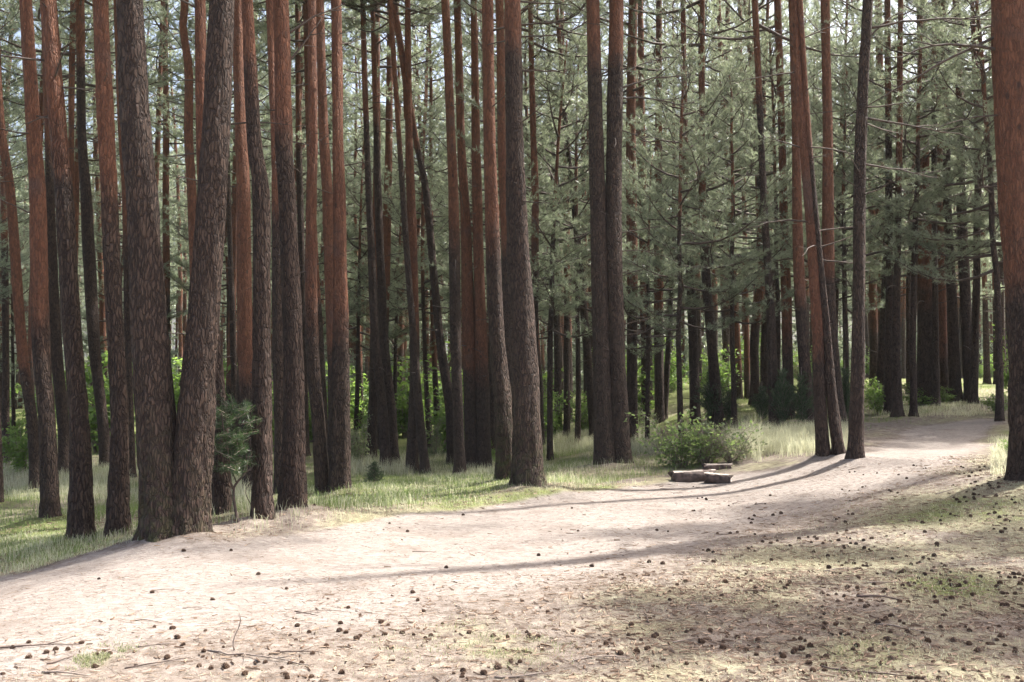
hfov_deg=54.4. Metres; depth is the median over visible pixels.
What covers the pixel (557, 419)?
leafy shrub
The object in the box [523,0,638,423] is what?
pine tree
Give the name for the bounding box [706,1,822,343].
pine tree
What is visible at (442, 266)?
pine tree
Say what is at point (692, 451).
leafy shrub
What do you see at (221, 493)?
pine tree
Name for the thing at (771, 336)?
pine tree
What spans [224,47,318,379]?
pine tree
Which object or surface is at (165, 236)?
pine tree
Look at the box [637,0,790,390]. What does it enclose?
pine tree
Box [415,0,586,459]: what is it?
pine tree
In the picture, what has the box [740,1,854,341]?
pine tree
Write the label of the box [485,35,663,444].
pine tree
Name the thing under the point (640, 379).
leafy shrub
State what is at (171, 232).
pine tree
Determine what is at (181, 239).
pine tree
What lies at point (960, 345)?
pine tree
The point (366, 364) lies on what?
pine tree
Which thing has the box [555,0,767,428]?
pine tree
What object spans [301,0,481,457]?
pine tree
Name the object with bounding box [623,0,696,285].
pine tree
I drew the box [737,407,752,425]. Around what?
leafy shrub
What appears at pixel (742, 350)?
leafy shrub
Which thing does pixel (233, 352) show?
pine tree
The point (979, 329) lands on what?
pine tree
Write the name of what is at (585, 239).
pine tree
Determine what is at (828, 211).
pine tree
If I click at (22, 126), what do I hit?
pine tree
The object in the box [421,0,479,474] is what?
pine tree
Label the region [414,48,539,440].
pine tree
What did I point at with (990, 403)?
leafy shrub
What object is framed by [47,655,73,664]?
fallen twig
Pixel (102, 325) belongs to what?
pine tree
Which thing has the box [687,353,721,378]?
leafy shrub
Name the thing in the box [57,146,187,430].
pine tree
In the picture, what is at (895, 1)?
pine tree
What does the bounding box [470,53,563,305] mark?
pine tree
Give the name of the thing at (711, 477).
split log
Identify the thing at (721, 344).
leafy shrub
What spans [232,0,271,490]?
pine tree
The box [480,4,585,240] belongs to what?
pine tree
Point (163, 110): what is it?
pine tree
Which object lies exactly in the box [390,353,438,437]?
leafy shrub
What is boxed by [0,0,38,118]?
pine tree
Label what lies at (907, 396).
leafy shrub
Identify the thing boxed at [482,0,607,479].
pine tree
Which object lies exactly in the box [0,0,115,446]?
pine tree
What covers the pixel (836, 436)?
pine tree
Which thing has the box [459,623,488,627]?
fallen twig
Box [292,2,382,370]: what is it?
pine tree
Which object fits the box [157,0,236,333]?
pine tree
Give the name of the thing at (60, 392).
pine tree
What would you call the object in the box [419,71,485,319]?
pine tree
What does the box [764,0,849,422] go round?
pine tree
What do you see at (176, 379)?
leafy shrub
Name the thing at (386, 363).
pine tree
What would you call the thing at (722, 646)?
pine cone
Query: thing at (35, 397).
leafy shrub
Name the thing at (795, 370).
leafy shrub
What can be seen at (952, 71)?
pine tree
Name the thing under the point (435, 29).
sky
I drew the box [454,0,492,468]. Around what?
pine tree
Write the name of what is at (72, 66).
pine tree
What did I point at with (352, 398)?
leafy shrub
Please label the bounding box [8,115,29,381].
pine tree
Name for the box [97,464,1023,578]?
distant pine cones
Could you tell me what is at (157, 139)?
pine tree
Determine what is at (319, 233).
pine tree
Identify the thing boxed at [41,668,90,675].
fallen twig
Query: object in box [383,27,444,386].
pine tree
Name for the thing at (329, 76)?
pine tree
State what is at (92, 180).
pine tree
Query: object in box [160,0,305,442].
pine tree
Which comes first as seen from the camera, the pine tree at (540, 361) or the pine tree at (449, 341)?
the pine tree at (540, 361)
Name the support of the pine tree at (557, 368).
on the ground at (906, 438)
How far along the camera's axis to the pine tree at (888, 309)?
24.35 m
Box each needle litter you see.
[0,454,1023,681]
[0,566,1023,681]
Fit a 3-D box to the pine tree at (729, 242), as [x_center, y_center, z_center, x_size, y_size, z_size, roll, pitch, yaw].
[4.839,-2.052,23.646,4.661,8.902,4.590,-2,-3,42]
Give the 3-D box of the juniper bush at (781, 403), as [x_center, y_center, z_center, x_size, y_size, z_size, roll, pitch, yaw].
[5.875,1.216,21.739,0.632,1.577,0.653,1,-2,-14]
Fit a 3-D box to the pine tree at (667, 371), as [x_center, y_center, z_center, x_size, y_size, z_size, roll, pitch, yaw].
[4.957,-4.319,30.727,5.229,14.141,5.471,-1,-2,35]
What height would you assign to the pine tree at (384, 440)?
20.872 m
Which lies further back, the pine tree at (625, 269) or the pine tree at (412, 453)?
the pine tree at (625, 269)
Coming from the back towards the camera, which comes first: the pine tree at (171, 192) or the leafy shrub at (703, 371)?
the pine tree at (171, 192)
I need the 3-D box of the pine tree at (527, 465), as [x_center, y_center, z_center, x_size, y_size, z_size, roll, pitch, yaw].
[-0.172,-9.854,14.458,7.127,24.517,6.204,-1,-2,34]
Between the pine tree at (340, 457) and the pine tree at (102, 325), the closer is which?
the pine tree at (340, 457)
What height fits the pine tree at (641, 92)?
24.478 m
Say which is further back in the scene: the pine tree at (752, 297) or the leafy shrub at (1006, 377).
the pine tree at (752, 297)
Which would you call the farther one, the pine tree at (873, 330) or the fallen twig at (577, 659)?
the pine tree at (873, 330)
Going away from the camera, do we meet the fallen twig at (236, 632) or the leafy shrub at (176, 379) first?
the fallen twig at (236, 632)
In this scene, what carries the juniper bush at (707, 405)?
on the ground at (906, 438)
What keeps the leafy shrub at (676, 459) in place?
on the ground at (906, 438)
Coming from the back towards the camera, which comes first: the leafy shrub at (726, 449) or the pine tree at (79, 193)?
the pine tree at (79, 193)
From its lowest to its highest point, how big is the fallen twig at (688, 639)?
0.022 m
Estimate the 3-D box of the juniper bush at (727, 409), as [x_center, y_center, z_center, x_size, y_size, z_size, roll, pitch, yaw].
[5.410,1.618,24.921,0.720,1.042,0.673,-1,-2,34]
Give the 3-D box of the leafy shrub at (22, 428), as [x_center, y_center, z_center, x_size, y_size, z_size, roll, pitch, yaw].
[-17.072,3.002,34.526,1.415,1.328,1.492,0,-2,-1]
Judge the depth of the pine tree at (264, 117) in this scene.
33.43 m
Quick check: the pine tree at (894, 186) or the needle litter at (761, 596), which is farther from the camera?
the pine tree at (894, 186)
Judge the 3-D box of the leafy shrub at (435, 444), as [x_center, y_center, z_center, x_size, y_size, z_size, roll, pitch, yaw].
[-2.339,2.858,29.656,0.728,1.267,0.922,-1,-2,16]
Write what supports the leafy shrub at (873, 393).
on the ground at (906, 438)
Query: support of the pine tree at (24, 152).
on the ground at (906, 438)
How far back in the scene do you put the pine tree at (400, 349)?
43.36 m
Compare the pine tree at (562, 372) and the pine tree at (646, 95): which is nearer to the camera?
the pine tree at (562, 372)
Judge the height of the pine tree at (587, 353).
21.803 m
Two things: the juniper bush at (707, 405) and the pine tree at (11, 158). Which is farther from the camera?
the pine tree at (11, 158)
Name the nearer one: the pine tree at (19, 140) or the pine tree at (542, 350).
the pine tree at (19, 140)
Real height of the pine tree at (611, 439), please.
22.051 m
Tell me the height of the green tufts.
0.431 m
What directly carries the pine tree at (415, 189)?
on the ground at (906, 438)
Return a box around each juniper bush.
[213,387,262,522]
[691,371,730,422]
[722,385,740,423]
[750,385,767,421]
[766,361,796,424]
[789,369,813,422]
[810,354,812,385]
[840,360,849,416]
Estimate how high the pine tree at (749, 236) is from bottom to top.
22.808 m
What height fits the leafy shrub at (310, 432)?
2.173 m
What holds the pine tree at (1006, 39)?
on the ground at (906, 438)
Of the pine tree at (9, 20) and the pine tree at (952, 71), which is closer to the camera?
the pine tree at (9, 20)
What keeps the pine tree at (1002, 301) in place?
on the ground at (906, 438)
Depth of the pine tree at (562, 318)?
64.46 m
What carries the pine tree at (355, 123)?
on the ground at (906, 438)
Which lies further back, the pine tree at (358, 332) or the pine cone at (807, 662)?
the pine tree at (358, 332)
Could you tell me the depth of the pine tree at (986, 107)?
21.68 m
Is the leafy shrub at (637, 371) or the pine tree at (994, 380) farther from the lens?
the leafy shrub at (637, 371)
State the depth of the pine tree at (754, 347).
29.94 m
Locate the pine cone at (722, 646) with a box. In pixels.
[719,644,725,649]
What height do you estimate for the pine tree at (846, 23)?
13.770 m
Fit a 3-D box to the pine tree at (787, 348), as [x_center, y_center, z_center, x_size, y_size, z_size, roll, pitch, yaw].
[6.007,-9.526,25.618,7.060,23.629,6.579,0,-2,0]
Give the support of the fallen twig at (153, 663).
on the ground at (906, 438)
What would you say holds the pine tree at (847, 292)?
on the ground at (906, 438)
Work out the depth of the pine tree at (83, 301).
81.36 m
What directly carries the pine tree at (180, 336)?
on the ground at (906, 438)
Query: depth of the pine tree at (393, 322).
66.55 m
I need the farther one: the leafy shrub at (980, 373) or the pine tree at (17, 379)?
the pine tree at (17, 379)
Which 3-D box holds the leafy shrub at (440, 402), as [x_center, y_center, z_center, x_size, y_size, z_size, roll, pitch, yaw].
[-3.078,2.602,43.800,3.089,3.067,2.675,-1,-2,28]
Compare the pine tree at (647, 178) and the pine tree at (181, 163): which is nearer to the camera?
the pine tree at (647, 178)
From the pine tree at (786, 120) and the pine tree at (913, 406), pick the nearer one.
the pine tree at (913, 406)
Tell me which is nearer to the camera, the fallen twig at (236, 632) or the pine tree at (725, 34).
the fallen twig at (236, 632)
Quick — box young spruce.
[363,460,385,483]
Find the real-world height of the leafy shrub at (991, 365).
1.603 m
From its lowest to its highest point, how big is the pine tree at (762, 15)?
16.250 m
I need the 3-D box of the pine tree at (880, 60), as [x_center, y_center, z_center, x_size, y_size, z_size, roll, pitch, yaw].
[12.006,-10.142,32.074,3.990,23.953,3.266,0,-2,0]
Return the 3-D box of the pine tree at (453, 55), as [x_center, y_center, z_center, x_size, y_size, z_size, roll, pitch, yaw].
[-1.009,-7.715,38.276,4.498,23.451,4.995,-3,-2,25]
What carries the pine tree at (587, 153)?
on the ground at (906, 438)
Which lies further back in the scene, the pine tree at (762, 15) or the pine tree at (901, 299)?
the pine tree at (901, 299)
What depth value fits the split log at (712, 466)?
16.34 m
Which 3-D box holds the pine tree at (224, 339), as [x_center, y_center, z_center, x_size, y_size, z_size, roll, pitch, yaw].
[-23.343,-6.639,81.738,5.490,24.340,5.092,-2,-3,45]
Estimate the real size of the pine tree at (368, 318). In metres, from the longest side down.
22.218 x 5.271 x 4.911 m
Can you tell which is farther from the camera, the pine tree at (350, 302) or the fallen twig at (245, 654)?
the pine tree at (350, 302)
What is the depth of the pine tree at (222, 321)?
71.26 m
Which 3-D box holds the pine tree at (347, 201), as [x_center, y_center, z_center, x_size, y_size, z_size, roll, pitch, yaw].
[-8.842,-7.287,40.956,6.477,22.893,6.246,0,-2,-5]
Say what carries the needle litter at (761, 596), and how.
on the ground at (906, 438)
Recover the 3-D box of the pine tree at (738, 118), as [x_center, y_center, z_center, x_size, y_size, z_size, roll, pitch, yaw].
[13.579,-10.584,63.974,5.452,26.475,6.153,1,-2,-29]
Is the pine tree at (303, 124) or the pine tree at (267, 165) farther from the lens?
the pine tree at (303, 124)
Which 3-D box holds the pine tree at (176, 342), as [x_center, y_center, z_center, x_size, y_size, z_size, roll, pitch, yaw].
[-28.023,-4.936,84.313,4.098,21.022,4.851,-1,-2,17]
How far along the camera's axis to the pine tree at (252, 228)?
66.91 m
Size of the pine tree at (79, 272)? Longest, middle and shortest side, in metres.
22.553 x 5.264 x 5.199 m
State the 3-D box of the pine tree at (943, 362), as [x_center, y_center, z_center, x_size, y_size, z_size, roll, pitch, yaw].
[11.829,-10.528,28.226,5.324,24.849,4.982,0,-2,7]
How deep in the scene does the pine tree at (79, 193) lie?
56.85 m
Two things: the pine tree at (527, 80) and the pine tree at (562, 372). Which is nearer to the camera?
the pine tree at (527, 80)
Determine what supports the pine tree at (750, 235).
on the ground at (906, 438)
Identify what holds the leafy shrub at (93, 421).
on the ground at (906, 438)
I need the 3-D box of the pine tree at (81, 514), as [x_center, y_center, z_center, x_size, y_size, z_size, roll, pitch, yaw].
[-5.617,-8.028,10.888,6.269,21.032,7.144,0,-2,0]
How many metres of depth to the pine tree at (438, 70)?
40.19 m
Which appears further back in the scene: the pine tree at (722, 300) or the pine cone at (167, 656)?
the pine tree at (722, 300)
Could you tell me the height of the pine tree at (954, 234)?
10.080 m
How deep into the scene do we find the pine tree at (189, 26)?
28.58 m
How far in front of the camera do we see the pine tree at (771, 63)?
25.91 m
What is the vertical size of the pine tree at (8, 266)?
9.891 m
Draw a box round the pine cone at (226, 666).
[221,662,229,668]
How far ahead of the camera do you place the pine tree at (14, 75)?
30.52 m
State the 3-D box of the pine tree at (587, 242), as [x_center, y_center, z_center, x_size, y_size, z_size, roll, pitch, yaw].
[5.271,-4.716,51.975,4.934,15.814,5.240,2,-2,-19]
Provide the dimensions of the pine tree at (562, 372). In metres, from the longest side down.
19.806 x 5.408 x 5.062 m
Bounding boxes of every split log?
[668,469,715,481]
[701,463,732,469]
[704,472,732,482]
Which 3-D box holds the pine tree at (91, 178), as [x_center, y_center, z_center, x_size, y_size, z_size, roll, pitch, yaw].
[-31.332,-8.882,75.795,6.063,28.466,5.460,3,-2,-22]
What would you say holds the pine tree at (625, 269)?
on the ground at (906, 438)
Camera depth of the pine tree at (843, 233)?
23.94 m
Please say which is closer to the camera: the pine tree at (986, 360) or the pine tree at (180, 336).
the pine tree at (986, 360)
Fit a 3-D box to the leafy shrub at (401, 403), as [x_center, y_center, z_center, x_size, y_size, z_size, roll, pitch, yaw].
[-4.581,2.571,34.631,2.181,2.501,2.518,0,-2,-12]
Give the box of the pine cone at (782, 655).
[779,653,786,657]
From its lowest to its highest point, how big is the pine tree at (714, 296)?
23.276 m
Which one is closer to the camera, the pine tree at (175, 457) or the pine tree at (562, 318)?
the pine tree at (175, 457)
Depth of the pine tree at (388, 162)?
33.45 m
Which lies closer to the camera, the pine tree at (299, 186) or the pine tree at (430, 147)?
the pine tree at (299, 186)
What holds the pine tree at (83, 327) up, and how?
on the ground at (906, 438)
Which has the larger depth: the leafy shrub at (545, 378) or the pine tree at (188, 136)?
the leafy shrub at (545, 378)
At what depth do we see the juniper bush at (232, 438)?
10.27 m
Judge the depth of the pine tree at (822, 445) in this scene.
15.58 m
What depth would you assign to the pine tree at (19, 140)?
31.31 m
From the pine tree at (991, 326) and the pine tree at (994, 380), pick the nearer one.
the pine tree at (994, 380)
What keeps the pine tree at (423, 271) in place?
on the ground at (906, 438)
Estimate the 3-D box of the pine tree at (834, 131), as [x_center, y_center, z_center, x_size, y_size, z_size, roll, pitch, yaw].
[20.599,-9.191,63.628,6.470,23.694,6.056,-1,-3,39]
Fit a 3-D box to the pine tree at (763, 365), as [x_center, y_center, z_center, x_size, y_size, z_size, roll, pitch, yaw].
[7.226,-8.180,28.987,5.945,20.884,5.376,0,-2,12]
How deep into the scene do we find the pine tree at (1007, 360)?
62.42 m
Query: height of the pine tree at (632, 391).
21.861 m
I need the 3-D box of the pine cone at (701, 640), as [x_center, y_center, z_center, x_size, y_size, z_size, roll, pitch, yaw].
[1.138,1.805,5.971,0.043,0.045,0.046,-11,17,-15]
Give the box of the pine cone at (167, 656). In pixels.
[164,654,170,659]
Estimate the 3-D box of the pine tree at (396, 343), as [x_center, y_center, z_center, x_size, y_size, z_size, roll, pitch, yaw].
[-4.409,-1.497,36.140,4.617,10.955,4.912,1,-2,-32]
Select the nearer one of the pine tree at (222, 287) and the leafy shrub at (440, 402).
the leafy shrub at (440, 402)
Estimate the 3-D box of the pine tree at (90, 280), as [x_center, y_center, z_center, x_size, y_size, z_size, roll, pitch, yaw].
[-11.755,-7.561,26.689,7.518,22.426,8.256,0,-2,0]
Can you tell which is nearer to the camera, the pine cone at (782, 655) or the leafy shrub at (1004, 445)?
the pine cone at (782, 655)
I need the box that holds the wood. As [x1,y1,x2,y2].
[8,58,1004,407]
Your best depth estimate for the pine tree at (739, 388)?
34.19 m
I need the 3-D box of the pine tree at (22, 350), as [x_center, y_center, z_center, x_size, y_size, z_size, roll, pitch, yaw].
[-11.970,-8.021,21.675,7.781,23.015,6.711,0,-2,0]
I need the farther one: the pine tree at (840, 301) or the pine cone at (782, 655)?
the pine tree at (840, 301)
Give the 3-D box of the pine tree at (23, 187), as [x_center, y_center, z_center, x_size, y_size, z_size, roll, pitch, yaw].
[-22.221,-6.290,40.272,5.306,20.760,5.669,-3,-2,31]
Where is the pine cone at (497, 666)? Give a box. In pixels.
[493,663,501,668]
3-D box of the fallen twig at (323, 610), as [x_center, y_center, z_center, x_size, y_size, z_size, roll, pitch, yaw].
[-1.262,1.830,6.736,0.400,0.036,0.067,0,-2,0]
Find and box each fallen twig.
[0,636,79,648]
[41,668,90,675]
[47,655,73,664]
[124,657,189,668]
[137,642,173,647]
[207,649,310,665]
[233,613,240,649]
[269,646,322,653]
[296,610,353,613]
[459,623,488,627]
[494,672,552,677]
[572,655,632,661]
[673,636,709,642]
[821,665,913,677]
[857,593,901,599]
[875,623,938,634]
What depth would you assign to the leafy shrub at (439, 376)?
53.41 m
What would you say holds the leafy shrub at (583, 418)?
on the ground at (906, 438)
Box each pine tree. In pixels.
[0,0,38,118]
[0,0,39,247]
[0,0,44,201]
[0,0,55,326]
[0,0,62,517]
[0,0,75,425]
[0,0,96,539]
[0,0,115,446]
[0,0,194,366]
[0,2,57,115]
[0,10,23,502]
[0,32,38,488]
[0,44,24,465]
[0,103,29,326]
[0,217,84,436]
[1,54,29,296]
[3,0,166,346]
[4,4,117,237]
[4,36,24,196]
[5,0,91,473]
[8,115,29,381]
[8,118,28,249]
[9,143,27,253]
[9,210,29,408]
[25,254,98,350]
[32,0,149,466]
[36,1,174,395]
[55,0,196,289]
[57,76,119,277]
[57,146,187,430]
[58,244,98,333]
[65,61,121,413]
[74,23,121,415]
[78,63,176,370]
[80,0,188,376]
[85,0,233,267]
[88,0,131,536]
[90,50,121,341]
[94,0,180,477]
[109,0,207,339]
[116,0,234,541]
[120,88,186,269]
[122,163,189,339]
[143,0,302,303]
[148,1,194,385]
[153,139,180,284]
[155,62,231,238]
[156,0,303,352]
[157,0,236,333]
[158,0,305,460]
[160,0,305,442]
[161,95,271,377]
[161,166,189,377]
[164,0,311,514]
[169,117,232,266]
[170,56,271,347]
[173,77,236,451]
[174,2,351,340]
[186,89,233,354]
[206,0,359,455]
[220,244,252,351]
[221,130,271,362]
[223,298,225,363]
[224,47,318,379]
[231,2,371,407]
[231,67,269,344]
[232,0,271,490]
[241,0,275,519]
[244,0,332,493]
[251,0,357,288]
[251,4,401,388]
[251,142,368,360]
[253,0,376,450]
[253,4,380,228]
[260,0,349,510]
[264,11,331,227]
[266,0,283,493]
[289,0,452,466]
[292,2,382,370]
[293,0,366,461]
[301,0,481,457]
[317,4,397,428]
[317,37,395,383]
[317,111,428,444]
[317,150,364,350]
[320,106,397,394]
[324,153,446,414]
[326,0,374,492]
[327,0,481,464]
[328,89,357,375]
[342,0,472,472]
[343,0,435,472]
[343,0,453,449]
[344,70,394,354]
[350,72,484,447]
[354,1,484,441]
[355,1,444,399]
[360,0,483,432]
[363,216,430,357]
[364,22,447,388]
[369,0,470,404]
[378,2,462,464]
[381,88,416,328]
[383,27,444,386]
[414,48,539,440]
[414,76,447,381]
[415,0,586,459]
[416,41,484,386]
[418,161,460,344]
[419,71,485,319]
[420,88,481,383]
[420,95,484,370]
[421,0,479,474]
[425,24,633,460]
[427,0,539,366]
[428,0,530,309]
[428,0,582,288]
[428,2,558,272]
[440,102,470,370]
[446,0,487,467]
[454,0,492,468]
[460,0,590,444]
[461,0,608,364]
[463,0,637,426]
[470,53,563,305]
[471,0,539,394]
[474,0,575,486]
[480,0,651,440]
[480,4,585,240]
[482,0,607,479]
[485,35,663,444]
[521,0,627,436]
[522,45,587,411]
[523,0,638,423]
[524,45,579,365]
[530,244,563,392]
[537,0,677,365]
[541,2,644,411]
[544,0,697,420]
[544,0,712,441]
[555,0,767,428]
[563,0,702,464]
[565,146,729,441]
[572,7,670,339]
[572,110,639,316]
[578,0,710,423]
[582,0,722,404]
[589,36,791,437]
[603,0,754,418]
[603,6,676,322]
[622,0,805,370]
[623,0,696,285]
[623,28,666,190]
[623,110,653,341]
[625,0,751,385]
[636,0,791,398]
[636,0,817,336]
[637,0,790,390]
[637,61,842,429]
[638,0,893,429]
[638,138,702,373]
[650,0,759,348]
[651,196,685,330]
[658,0,718,424]
[662,0,853,404]
[662,0,875,408]
[666,0,791,399]
[678,8,778,352]
[692,13,852,380]
[697,6,753,205]
[704,0,795,419]
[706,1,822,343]
[707,0,811,406]
[711,50,788,299]
[721,21,792,302]
[733,0,869,456]
[739,8,791,288]
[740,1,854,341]
[740,178,793,340]
[758,0,915,339]
[758,56,953,415]
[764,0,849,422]
[767,0,908,294]
[769,0,852,273]
[769,28,834,295]
[770,17,867,364]
[779,279,841,351]
[782,0,995,405]
[789,0,912,378]
[797,0,869,454]
[811,0,851,421]
[812,16,930,384]
[818,18,866,318]
[819,0,1001,416]
[819,24,1000,393]
[819,48,893,377]
[821,0,997,405]
[831,0,990,458]
[838,206,867,353]
[838,207,866,355]
[840,142,906,343]
[841,0,931,414]
[846,152,907,302]
[850,0,914,416]
[865,0,1023,480]
[866,0,986,222]
[866,32,930,351]
[866,37,914,335]
[866,69,956,378]
[867,0,1005,421]
[867,81,1004,349]
[870,0,996,403]
[875,0,903,335]
[879,0,988,395]
[903,0,987,180]
[904,1,992,383]
[909,4,997,377]
[911,0,988,400]
[913,0,991,405]
[921,0,1002,259]
[929,0,995,383]
[943,0,990,400]
[950,146,996,330]
[951,1,1005,371]
[967,114,1008,372]
[968,109,988,364]
[970,233,1004,372]
[971,178,1004,321]
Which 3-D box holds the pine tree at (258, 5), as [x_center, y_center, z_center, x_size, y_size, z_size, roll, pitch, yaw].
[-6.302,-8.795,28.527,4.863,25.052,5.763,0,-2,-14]
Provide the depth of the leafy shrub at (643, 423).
29.36 m
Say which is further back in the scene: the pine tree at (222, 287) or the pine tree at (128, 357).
the pine tree at (222, 287)
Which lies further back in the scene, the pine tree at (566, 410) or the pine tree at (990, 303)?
the pine tree at (990, 303)
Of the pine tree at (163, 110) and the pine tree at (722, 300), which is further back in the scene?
the pine tree at (722, 300)
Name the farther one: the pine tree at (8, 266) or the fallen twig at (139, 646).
the pine tree at (8, 266)
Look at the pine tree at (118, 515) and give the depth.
10.49 m
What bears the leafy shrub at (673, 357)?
on the ground at (906, 438)
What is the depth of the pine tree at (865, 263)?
51.16 m
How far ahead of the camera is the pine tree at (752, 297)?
77.88 m
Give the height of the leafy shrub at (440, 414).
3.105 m
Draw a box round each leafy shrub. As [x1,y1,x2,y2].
[1,411,37,442]
[2,419,57,473]
[10,383,21,411]
[16,370,65,416]
[52,351,135,452]
[171,357,181,408]
[224,364,309,450]
[308,392,327,441]
[325,361,368,428]
[350,379,408,442]
[351,409,372,462]
[363,388,432,437]
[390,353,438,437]
[420,373,462,424]
[421,367,450,416]
[423,360,464,452]
[425,417,444,454]
[443,341,542,397]
[491,442,495,461]
[542,367,570,425]
[543,389,572,441]
[570,390,588,431]
[573,407,588,429]
[591,347,669,418]
[624,404,715,467]
[625,355,640,388]
[637,337,686,391]
[638,403,657,430]
[649,413,763,467]
[664,360,688,392]
[685,344,742,396]
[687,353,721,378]
[688,340,730,374]
[698,418,771,462]
[729,333,760,379]
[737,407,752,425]
[781,343,798,376]
[793,345,812,387]
[864,376,885,413]
[865,350,868,374]
[902,382,935,405]
[940,385,956,402]
[979,364,982,378]
[979,388,1007,413]
[980,353,992,377]
[991,324,1008,398]
[997,438,1007,453]
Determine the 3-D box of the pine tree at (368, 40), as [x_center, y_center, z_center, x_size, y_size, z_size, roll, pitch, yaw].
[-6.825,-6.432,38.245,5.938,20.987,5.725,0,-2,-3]
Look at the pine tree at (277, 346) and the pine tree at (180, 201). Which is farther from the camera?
the pine tree at (180, 201)
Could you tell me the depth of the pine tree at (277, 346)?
13.94 m
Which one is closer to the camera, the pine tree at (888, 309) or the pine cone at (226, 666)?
the pine cone at (226, 666)
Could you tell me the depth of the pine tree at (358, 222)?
66.90 m
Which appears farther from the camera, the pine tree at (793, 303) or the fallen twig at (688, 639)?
the pine tree at (793, 303)
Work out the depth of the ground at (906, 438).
8.25 m
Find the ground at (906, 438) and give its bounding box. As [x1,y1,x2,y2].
[0,376,1023,681]
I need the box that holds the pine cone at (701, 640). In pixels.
[697,638,705,643]
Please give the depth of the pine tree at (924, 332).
26.30 m
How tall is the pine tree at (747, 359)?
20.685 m
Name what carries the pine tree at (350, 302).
on the ground at (906, 438)
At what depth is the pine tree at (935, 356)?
25.98 m
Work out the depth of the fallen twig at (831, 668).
5.39 m
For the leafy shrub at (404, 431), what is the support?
on the ground at (906, 438)
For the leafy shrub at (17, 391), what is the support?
on the ground at (906, 438)
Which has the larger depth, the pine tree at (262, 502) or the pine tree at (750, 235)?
the pine tree at (750, 235)
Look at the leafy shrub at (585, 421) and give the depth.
35.13 m
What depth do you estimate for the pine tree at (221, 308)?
69.03 m
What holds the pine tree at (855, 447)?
on the ground at (906, 438)
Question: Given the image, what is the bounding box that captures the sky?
[0,0,988,363]
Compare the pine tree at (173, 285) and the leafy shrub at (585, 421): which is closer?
the leafy shrub at (585, 421)
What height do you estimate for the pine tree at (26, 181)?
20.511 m
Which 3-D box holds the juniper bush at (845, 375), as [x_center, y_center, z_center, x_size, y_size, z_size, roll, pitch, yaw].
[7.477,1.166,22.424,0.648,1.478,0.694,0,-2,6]
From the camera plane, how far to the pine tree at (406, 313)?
47.77 m
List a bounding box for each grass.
[0,383,1007,572]
[0,399,1008,574]
[0,454,1023,681]
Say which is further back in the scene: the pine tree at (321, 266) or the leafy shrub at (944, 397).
the pine tree at (321, 266)
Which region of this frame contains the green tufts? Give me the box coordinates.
[64,488,1022,681]
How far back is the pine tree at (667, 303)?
87.02 m
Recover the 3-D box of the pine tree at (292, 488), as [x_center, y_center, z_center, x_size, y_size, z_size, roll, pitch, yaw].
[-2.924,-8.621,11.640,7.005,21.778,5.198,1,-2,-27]
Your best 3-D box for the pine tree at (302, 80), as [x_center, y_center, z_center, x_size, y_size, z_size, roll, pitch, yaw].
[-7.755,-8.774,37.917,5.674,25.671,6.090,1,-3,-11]
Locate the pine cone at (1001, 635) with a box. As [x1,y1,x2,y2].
[997,632,1004,637]
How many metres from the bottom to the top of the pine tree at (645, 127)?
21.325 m
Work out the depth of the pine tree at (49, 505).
12.98 m
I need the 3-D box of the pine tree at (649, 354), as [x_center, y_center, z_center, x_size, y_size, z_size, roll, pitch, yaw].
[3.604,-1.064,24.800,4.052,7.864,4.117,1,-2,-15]
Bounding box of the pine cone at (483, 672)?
[480,669,486,674]
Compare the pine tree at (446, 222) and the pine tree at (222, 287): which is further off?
the pine tree at (446, 222)
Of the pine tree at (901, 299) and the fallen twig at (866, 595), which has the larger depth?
the pine tree at (901, 299)
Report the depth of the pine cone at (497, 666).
5.38 m
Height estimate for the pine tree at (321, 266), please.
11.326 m
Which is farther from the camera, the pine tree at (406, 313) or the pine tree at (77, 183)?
the pine tree at (406, 313)
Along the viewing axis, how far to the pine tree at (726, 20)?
36.35 m
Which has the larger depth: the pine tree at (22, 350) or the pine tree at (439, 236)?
the pine tree at (439, 236)
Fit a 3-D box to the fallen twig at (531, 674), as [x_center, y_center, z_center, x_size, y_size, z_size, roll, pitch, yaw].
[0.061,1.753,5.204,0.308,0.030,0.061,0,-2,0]
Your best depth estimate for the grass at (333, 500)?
15.42 m
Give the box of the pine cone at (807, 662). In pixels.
[805,660,812,665]
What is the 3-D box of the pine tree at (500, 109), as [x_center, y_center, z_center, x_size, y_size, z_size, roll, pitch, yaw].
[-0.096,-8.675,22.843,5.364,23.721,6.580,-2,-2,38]
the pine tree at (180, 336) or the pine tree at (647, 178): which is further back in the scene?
the pine tree at (180, 336)
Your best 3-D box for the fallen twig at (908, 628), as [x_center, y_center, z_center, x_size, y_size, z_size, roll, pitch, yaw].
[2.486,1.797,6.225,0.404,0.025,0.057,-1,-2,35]
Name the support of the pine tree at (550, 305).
on the ground at (906, 438)
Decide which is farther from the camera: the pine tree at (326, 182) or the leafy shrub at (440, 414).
the leafy shrub at (440, 414)
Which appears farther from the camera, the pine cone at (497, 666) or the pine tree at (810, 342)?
the pine tree at (810, 342)
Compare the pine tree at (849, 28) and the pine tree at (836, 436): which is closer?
the pine tree at (836, 436)

